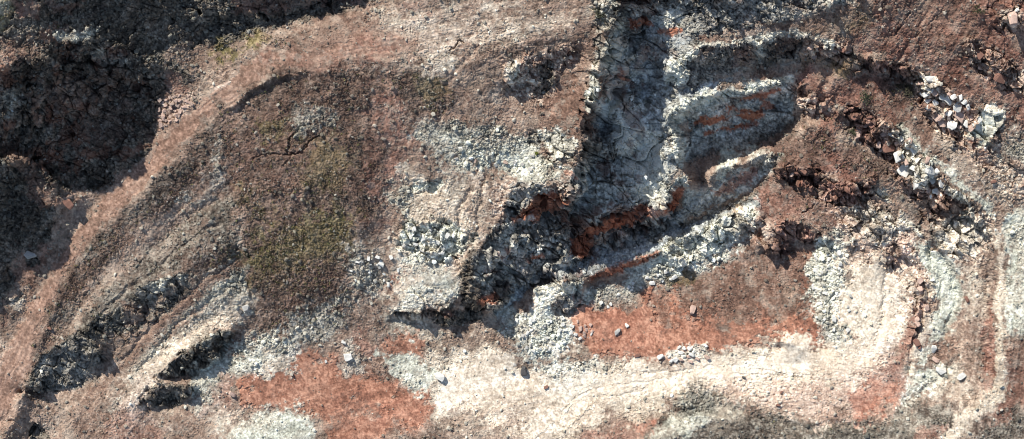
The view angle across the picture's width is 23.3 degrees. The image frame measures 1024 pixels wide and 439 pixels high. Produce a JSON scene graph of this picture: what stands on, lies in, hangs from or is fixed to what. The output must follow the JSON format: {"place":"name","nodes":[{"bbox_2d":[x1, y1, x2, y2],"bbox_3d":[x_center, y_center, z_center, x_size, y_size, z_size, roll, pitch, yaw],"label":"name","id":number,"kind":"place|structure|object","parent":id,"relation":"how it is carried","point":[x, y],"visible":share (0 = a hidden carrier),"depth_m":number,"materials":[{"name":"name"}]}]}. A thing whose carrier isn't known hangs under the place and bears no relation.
{"place":"outdoors","nodes":[
{"label":"outdoors","id":0,"kind":"place"},
{"bbox_2d":[0,0,377,310],"bbox_3d":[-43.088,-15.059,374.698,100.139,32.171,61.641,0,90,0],"label":"hill","id":1,"kind":"structure","parent":0,"point":[35,11],"depth_m":377.26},
{"bbox_2d":[24,251,36,258],"bbox_3d":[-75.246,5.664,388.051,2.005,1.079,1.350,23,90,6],"label":"boulder","id":2,"kind":"object","parent":1,"relation":"on","point":[28,254],"visible":1,"depth_m":387.64,"materials":[{"name":"stone"}]},
{"bbox_2d":[62,199,73,209],"bbox_3d":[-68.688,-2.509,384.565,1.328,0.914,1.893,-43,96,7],"label":"boulder","id":3,"kind":"object","parent":1,"relation":"on","point":[68,204],"visible":1,"depth_m":384.18,"materials":[{"name":"stone"}]},
{"bbox_2d":[0,26,460,421],"bbox_3d":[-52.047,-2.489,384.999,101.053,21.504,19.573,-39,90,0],"label":"haul road","id":4,"kind":"structure","parent":0,"point":[114,202],"depth_m":382.44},
{"bbox_2d":[0,0,1023,438],"bbox_3d":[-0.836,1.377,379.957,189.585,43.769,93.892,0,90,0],"label":"hillside","id":5,"kind":"structure","parent":0,"point":[332,388],"depth_m":389.60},
{"bbox_2d":[21,334,103,393],"bbox_3d":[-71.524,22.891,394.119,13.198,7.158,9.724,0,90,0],"label":"rock outcrop","id":6,"kind":"object","parent":5,"relation":"on","point":[80,368],"visible":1,"depth_m":394.06,"materials":[{"name":"grey stone"}]},
{"bbox_2d":[81,303,144,336],"bbox_3d":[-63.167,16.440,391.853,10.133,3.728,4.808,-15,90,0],"label":"rock outcrop","id":7,"kind":"object","parent":5,"relation":"on","point":[132,320],"visible":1,"depth_m":391.81,"materials":[{"name":"grey stone"}]},
{"bbox_2d":[131,274,187,312],"bbox_3d":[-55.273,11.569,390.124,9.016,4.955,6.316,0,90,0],"label":"rock outcrop","id":8,"kind":"object","parent":5,"relation":"on","point":[156,295],"visible":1,"depth_m":390.01,"materials":[{"name":"grey stone"}]},
{"bbox_2d":[136,381,195,410],"bbox_3d":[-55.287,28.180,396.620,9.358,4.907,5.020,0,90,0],"label":"rock outcrop","id":9,"kind":"object","parent":5,"relation":"on","point":[152,400],"visible":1,"depth_m":396.77,"materials":[{"name":"black stone"}]},
{"bbox_2d":[159,328,234,377],"bbox_3d":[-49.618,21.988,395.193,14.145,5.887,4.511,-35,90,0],"label":"rock outcrop","id":10,"kind":"object","parent":5,"relation":"on","point":[183,360],"visible":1,"depth_m":394.99,"materials":[{"name":"black stone"}]},
{"bbox_2d":[228,391,235,396],"bbox_3d":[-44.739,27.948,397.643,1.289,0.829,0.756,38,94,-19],"label":"boulder","id":11,"kind":"object","parent":5,"relation":"on","point":[232,394],"visible":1,"depth_m":397.29,"materials":[{"name":"stone"}]},
{"bbox_2d":[242,305,249,310],"bbox_3d":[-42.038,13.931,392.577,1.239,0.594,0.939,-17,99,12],"label":"boulder","id":12,"kind":"object","parent":5,"relation":"on","point":[245,307],"visible":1,"depth_m":392.34,"materials":[{"name":"stone"}]},
{"bbox_2d":[0,0,513,438],"bbox_3d":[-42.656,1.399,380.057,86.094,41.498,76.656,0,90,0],"label":"rubble","id":13,"kind":"object","parent":5,"relation":"on","point":[406,187],"visible":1,"depth_m":385.29,"materials":[{"name":"stone"}]},
{"bbox_2d":[343,353,352,361],"bbox_3d":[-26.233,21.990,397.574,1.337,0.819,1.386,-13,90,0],"label":"boulder","id":14,"kind":"object","parent":5,"relation":"on","point":[347,357],"visible":1,"depth_m":397.24,"materials":[{"name":"stone"}]},
{"bbox_2d":[378,260,383,267],"bbox_3d":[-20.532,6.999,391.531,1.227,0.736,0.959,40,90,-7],"label":"boulder","id":15,"kind":"object","parent":5,"relation":"on","point":[381,263],"visible":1,"depth_m":391.21,"materials":[{"name":"stone"}]},
{"bbox_2d":[410,177,447,195],"bbox_3d":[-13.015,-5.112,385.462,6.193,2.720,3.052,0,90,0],"label":"rock outcrop","id":16,"kind":"object","parent":5,"relation":"on","point":[423,189],"visible":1,"depth_m":385.52,"materials":[{"name":"grey stone"}]},
{"bbox_2d":[395,217,474,263],"bbox_3d":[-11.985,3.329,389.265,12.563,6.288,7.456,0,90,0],"label":"rock outcrop","id":17,"kind":"object","parent":5,"relation":"on","point":[433,251],"visible":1,"depth_m":388.81,"materials":[{"name":"grey stone"}]},
{"bbox_2d":[390,256,493,328],"bbox_3d":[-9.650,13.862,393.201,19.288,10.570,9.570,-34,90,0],"label":"rock outcrop","id":18,"kind":"object","parent":5,"relation":"on","point":[482,298],"visible":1,"depth_m":394.23,"materials":[{"name":"grey stone"}]},
{"bbox_2d":[0,5,1020,438],"bbox_3d":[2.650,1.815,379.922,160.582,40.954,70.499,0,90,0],"label":"scrub","id":19,"kind":"object","parent":5,"relation":"on","point":[338,207],"visible":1,"depth_m":386.72,"materials":[{"name":"plant"}]},
{"bbox_2d":[503,44,578,102],"bbox_3d":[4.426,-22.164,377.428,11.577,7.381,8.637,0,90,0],"label":"rock outcrop","id":20,"kind":"object","parent":5,"relation":"on","point":[544,70],"visible":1,"depth_m":377.49,"materials":[{"name":"grey stone"}]},
{"bbox_2d":[529,280,589,317],"bbox_3d":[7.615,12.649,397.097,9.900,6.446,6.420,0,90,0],"label":"rock outcrop","id":21,"kind":"object","parent":5,"relation":"on","point":[568,307],"visible":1,"depth_m":397.18,"materials":[{"name":"grey stone"}]},
{"bbox_2d":[592,7,606,21],"bbox_3d":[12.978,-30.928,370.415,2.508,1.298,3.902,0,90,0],"label":"shrub","id":22,"kind":"object","parent":5,"relation":"on","point":[599,14],"visible":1,"depth_m":370.28,"materials":[{"name":"green plant"}]},
{"bbox_2d":[657,206,763,267],"bbox_3d":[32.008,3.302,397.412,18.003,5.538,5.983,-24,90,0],"label":"rock outcrop","id":23,"kind":"object","parent":5,"relation":"on","point":[682,244],"visible":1,"depth_m":397.30,"materials":[{"name":"grey stone"}]},
{"bbox_2d":[511,0,1023,438],"bbox_3d":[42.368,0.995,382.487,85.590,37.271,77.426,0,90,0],"label":"rubble","id":24,"kind":"object","parent":5,"relation":"on","point":[639,137],"visible":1,"depth_m":392.99,"materials":[{"name":"stone"}]},
{"bbox_2d":[765,220,828,255],"bbox_3d":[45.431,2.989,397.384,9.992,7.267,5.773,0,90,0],"label":"rock ledge","id":25,"kind":"object","parent":5,"relation":"on","point":[786,235],"visible":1,"depth_m":396.89,"materials":[{"name":"brown stone"}]},
{"bbox_2d":[772,165,823,188],"bbox_3d":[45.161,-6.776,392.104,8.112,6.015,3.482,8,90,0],"label":"rock ledge","id":26,"kind":"object","parent":5,"relation":"on","point":[800,180],"visible":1,"depth_m":391.96,"materials":[{"name":"brown stone"}]},
{"bbox_2d":[823,177,875,210],"bbox_3d":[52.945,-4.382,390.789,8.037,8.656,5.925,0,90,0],"label":"rock ledge","id":27,"kind":"object","parent":5,"relation":"on","point":[849,200],"visible":1,"depth_m":391.34,"materials":[{"name":"brown stone"}]},
{"bbox_2d":[859,90,873,104],"bbox_3d":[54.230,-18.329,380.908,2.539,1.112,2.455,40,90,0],"label":"shrub","id":28,"kind":"object","parent":5,"relation":"on","point":[867,96],"visible":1,"depth_m":380.80,"materials":[{"name":"green plant"}]},
{"bbox_2d":[882,233,917,272],"bbox_3d":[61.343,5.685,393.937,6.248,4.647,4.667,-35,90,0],"label":"rock outcrop","id":29,"kind":"object","parent":5,"relation":"on","point":[902,257],"visible":1,"depth_m":393.41,"materials":[{"name":"brown stone"}]},
{"bbox_2d":[843,105,984,223],"bbox_3d":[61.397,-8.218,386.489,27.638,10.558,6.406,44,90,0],"label":"rock ledge","id":30,"kind":"object","parent":5,"relation":"on","point":[938,206],"visible":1,"depth_m":385.71,"materials":[{"name":"grey stone"}]},
{"bbox_2d":[848,128,858,136],"bbox_3d":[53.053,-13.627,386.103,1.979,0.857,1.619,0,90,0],"label":"shrub","id":31,"kind":"object","parent":30,"relation":"on","point":[852,131],"visible":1,"depth_m":386.00,"materials":[{"name":"green plant"}]},
{"bbox_2d":[854,128,861,139],"bbox_3d":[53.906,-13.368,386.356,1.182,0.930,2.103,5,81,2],"label":"boulder","id":32,"kind":"object","parent":30,"relation":"on","point":[858,133],"visible":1,"depth_m":385.99,"materials":[{"name":"stone"}]},
{"bbox_2d":[883,144,894,152],"bbox_3d":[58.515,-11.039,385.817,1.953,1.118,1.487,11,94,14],"label":"boulder","id":33,"kind":"object","parent":30,"relation":"on","point":[888,149],"visible":1,"depth_m":385.51,"materials":[{"name":"stone"}]},
{"bbox_2d":[893,150,903,162],"bbox_3d":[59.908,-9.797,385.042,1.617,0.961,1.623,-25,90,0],"label":"boulder","id":34,"kind":"object","parent":30,"relation":"on","point":[897,158],"visible":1,"depth_m":384.65,"materials":[{"name":"stone"}]},
{"bbox_2d":[897,165,909,177],"bbox_3d":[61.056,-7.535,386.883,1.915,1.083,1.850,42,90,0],"label":"boulder","id":35,"kind":"object","parent":30,"relation":"on","point":[903,170],"visible":1,"depth_m":386.38,"materials":[{"name":"stone"}]},
{"bbox_2d":[914,177,919,189],"bbox_3d":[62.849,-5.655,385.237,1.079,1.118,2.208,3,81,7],"label":"boulder","id":36,"kind":"object","parent":30,"relation":"on","point":[916,186],"visible":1,"depth_m":384.83,"materials":[{"name":"stone"}]},
{"bbox_2d":[925,156,929,163],"bbox_3d":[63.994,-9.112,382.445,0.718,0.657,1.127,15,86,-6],"label":"boulder","id":37,"kind":"object","parent":30,"relation":"on","point":[927,159],"visible":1,"depth_m":382.16,"materials":[{"name":"stone"}]},
{"bbox_2d":[924,167,934,174],"bbox_3d":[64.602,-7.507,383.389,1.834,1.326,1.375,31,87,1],"label":"boulder","id":38,"kind":"object","parent":30,"relation":"on","point":[926,171],"visible":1,"depth_m":383.08,"materials":[{"name":"stone"}]},
{"bbox_2d":[932,188,938,193],"bbox_3d":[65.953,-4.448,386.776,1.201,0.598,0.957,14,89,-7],"label":"boulder","id":39,"kind":"object","parent":30,"relation":"on","point":[935,191],"visible":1,"depth_m":386.54,"materials":[{"name":"stone"}]},
{"bbox_2d":[939,177,945,187],"bbox_3d":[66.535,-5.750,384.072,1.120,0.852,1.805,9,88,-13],"label":"boulder","id":40,"kind":"object","parent":30,"relation":"on","point":[941,184],"visible":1,"depth_m":383.92,"materials":[{"name":"stone"}]},
{"bbox_2d":[913,339,920,346],"bbox_3d":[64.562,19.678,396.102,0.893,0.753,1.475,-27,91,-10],"label":"boulder","id":41,"kind":"object","parent":5,"relation":"on","point":[916,342],"visible":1,"depth_m":395.81,"materials":[{"name":"stone"}]},
{"bbox_2d":[858,55,977,146],"bbox_3d":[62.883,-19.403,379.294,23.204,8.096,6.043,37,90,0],"label":"rock ledge","id":42,"kind":"object","parent":5,"relation":"on","point":[969,138],"visible":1,"depth_m":379.86,"materials":[{"name":"grey stone"}]},
{"bbox_2d":[892,82,913,96],"bbox_3d":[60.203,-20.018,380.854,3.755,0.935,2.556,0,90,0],"label":"shrub","id":43,"kind":"object","parent":42,"relation":"on","point":[906,91],"visible":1,"depth_m":380.71,"materials":[{"name":"green plant"}]},
{"bbox_2d":[924,76,933,82],"bbox_3d":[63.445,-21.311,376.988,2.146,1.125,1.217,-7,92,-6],"label":"boulder","id":44,"kind":"object","parent":42,"relation":"on","point":[929,79],"visible":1,"depth_m":376.50,"materials":[{"name":"stone"}]},
{"bbox_2d":[931,89,937,95],"bbox_3d":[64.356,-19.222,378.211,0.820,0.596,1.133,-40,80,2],"label":"boulder","id":45,"kind":"object","parent":42,"relation":"on","point":[934,93],"visible":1,"depth_m":377.97,"materials":[{"name":"stone"}]},
{"bbox_2d":[932,99,938,105],"bbox_3d":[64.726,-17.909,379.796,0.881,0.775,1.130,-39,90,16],"label":"boulder","id":46,"kind":"object","parent":42,"relation":"on","point":[935,102],"visible":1,"depth_m":379.56,"materials":[{"name":"stone"}]},
{"bbox_2d":[931,113,941,121],"bbox_3d":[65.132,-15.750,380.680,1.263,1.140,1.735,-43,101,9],"label":"boulder","id":47,"kind":"object","parent":42,"relation":"on","point":[938,117],"visible":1,"depth_m":380.34,"materials":[{"name":"stone"}]},
{"bbox_2d":[939,93,944,100],"bbox_3d":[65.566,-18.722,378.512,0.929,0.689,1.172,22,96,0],"label":"boulder","id":48,"kind":"object","parent":42,"relation":"on","point":[941,97],"visible":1,"depth_m":378.29,"materials":[{"name":"stone"}]},
{"bbox_2d":[938,119,946,126],"bbox_3d":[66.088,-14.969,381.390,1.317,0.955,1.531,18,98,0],"label":"boulder","id":49,"kind":"object","parent":42,"relation":"on","point":[941,123],"visible":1,"depth_m":381.01,"materials":[{"name":"stone"}]},
{"bbox_2d":[944,96,951,105],"bbox_3d":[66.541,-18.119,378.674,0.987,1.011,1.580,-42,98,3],"label":"boulder","id":50,"kind":"object","parent":42,"relation":"on","point":[947,100],"visible":1,"depth_m":378.22,"materials":[{"name":"stone"}]},
{"bbox_2d":[945,110,952,116],"bbox_3d":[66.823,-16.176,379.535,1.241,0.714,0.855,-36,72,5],"label":"boulder","id":51,"kind":"object","parent":42,"relation":"on","point":[949,113],"visible":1,"depth_m":379.27,"materials":[{"name":"stone"}]},
{"bbox_2d":[947,120,956,129],"bbox_3d":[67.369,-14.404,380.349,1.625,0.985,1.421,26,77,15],"label":"boulder","id":52,"kind":"object","parent":42,"relation":"on","point":[951,125],"visible":1,"depth_m":379.95,"materials":[{"name":"stone"}]},
{"bbox_2d":[950,94,956,99],"bbox_3d":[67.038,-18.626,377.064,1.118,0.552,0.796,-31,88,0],"label":"boulder","id":53,"kind":"object","parent":42,"relation":"on","point":[953,96],"visible":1,"depth_m":376.82,"materials":[{"name":"stone"}]},
{"bbox_2d":[953,101,962,112],"bbox_3d":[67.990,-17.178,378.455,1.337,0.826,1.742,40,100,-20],"label":"boulder","id":54,"kind":"object","parent":42,"relation":"on","point":[956,108],"visible":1,"depth_m":378.25,"materials":[{"name":"stone"}]},
{"bbox_2d":[954,112,964,123],"bbox_3d":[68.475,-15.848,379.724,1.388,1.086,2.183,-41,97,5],"label":"boulder","id":55,"kind":"object","parent":42,"relation":"on","point":[960,116],"visible":1,"depth_m":379.33,"materials":[{"name":"stone"}]},
{"bbox_2d":[963,120,967,127],"bbox_3d":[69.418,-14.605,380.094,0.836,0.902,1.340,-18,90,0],"label":"boulder","id":56,"kind":"object","parent":42,"relation":"on","point":[965,123],"visible":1,"depth_m":379.70,"materials":[{"name":"stone"}]},
{"bbox_2d":[972,121,980,130],"bbox_3d":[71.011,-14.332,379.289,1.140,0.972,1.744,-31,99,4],"label":"boulder","id":57,"kind":"object","parent":42,"relation":"on","point":[978,128],"visible":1,"depth_m":379.08,"materials":[{"name":"stone"}]},
{"bbox_2d":[917,277,923,283],"bbox_3d":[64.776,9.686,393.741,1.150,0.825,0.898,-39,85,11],"label":"boulder","id":58,"kind":"object","parent":5,"relation":"on","point":[920,280],"visible":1,"depth_m":393.43,"materials":[{"name":"stone"}]},
{"bbox_2d":[931,345,936,352],"bbox_3d":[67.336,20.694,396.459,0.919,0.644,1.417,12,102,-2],"label":"boulder","id":59,"kind":"object","parent":5,"relation":"on","point":[933,348],"visible":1,"depth_m":396.23,"materials":[{"name":"stone"}]},
{"bbox_2d":[931,356,939,363],"bbox_3d":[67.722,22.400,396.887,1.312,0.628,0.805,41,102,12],"label":"boulder","id":60,"kind":"object","parent":5,"relation":"on","point":[935,359],"visible":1,"depth_m":396.65,"materials":[{"name":"stone"}]},
{"bbox_2d":[936,367,945,374],"bbox_3d":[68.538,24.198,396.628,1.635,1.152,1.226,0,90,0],"label":"boulder","id":61,"kind":"object","parent":5,"relation":"on","point":[940,370],"visible":1,"depth_m":396.20,"materials":[{"name":"stone"}]},
{"bbox_2d":[957,372,965,379],"bbox_3d":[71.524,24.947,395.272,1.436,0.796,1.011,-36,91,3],"label":"boulder","id":62,"kind":"object","parent":5,"relation":"on","point":[961,376],"visible":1,"depth_m":394.92,"materials":[{"name":"stone"}]},
{"bbox_2d":[973,4,984,13],"bbox_3d":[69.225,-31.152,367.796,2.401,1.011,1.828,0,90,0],"label":"shrub","id":63,"kind":"object","parent":5,"relation":"on","point":[979,10],"visible":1,"depth_m":367.66,"materials":[{"name":"plant"}]},
{"bbox_2d":[975,110,1004,146],"bbox_3d":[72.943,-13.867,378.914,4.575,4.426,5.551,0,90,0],"label":"rock outcrop","id":64,"kind":"object","parent":5,"relation":"on","point":[989,124],"visible":1,"depth_m":378.74,"materials":[{"name":"grey stone"}]},
{"bbox_2d":[961,37,1023,99],"bbox_3d":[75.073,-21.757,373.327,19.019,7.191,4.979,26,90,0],"label":"rock ledge","id":65,"kind":"object","parent":5,"relation":"on","point":[997,60],"visible":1,"depth_m":373.22,"materials":[{"name":"stone"}]},
{"bbox_2d":[973,50,983,59],"bbox_3d":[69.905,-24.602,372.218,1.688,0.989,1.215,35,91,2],"label":"boulder","id":66,"kind":"object","parent":65,"relation":"on","point":[979,54],"visible":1,"depth_m":371.82,"materials":[{"name":"stone"}]},
{"bbox_2d":[993,73,1005,83],"bbox_3d":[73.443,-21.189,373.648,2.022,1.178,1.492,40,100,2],"label":"boulder","id":67,"kind":"object","parent":65,"relation":"on","point":[1000,77],"visible":1,"depth_m":373.28,"materials":[{"name":"stone"}]},
{"bbox_2d":[1007,11,1017,24],"bbox_3d":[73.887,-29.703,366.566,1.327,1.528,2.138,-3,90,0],"label":"boulder","id":68,"kind":"object","parent":5,"relation":"on","point":[1013,19],"visible":1,"depth_m":365.88,"materials":[{"name":"stone"}]},
{"bbox_2d":[409,338,897,438],"bbox_3d":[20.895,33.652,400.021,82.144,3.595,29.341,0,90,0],"label":"track","id":69,"kind":"structure","parent":0,"point":[545,412],"depth_m":400.15,"materials":[{"name":"beige soil"}]},
{"bbox_2d":[435,372,444,381],"bbox_3d":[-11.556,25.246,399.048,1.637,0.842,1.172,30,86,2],"label":"boulder","id":70,"kind":"object","parent":69,"relation":"on","point":[439,376],"visible":1,"depth_m":398.68,"materials":[{"name":"stone"}]},
{"bbox_2d":[521,366,526,375],"bbox_3d":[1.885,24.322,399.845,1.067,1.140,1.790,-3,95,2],"label":"boulder","id":71,"kind":"object","parent":69,"relation":"on","point":[523,371],"visible":1,"depth_m":399.52,"materials":[{"name":"stone"}]},
{"bbox_2d":[476,0,851,315],"bbox_3d":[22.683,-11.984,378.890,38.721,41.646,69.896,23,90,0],"label":"pit wall","id":72,"kind":"structure","parent":0,"point":[578,198],"depth_m":388.61,"materials":[{"name":"grey stone"}]},
{"bbox_2d":[659,148,778,225],"bbox_3d":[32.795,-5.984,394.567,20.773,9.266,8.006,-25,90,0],"label":"bench","id":73,"kind":"object","parent":72,"relation":"on","point":[693,186],"visible":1,"depth_m":395.12,"materials":[{"name":"grey stone"}]},
{"bbox_2d":[668,60,837,160],"bbox_3d":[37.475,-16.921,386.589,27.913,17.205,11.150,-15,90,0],"label":"bench","id":74,"kind":"object","parent":72,"relation":"on","point":[723,118],"visible":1,"depth_m":388.11,"materials":[{"name":"grey stone"}]},
{"bbox_2d":[665,1,856,88],"bbox_3d":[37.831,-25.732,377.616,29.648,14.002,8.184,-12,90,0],"label":"bench","id":75,"kind":"object","parent":72,"relation":"on","point":[758,51],"visible":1,"depth_m":377.61,"materials":[{"name":"grey stone"}]},
{"bbox_2d":[580,247,825,363],"bbox_3d":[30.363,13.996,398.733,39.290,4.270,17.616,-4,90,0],"label":"quarry floor","id":76,"kind":"structure","parent":0,"point":[663,330],"depth_m":400.06,"materials":[{"name":"red soil"}]},
{"bbox_2d":[690,305,695,314],"bbox_3d":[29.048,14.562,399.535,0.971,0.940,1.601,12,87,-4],"label":"boulder","id":77,"kind":"object","parent":76,"relation":"on","point":[692,309],"visible":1,"depth_m":399.26,"materials":[{"name":"stone"}]}
]}

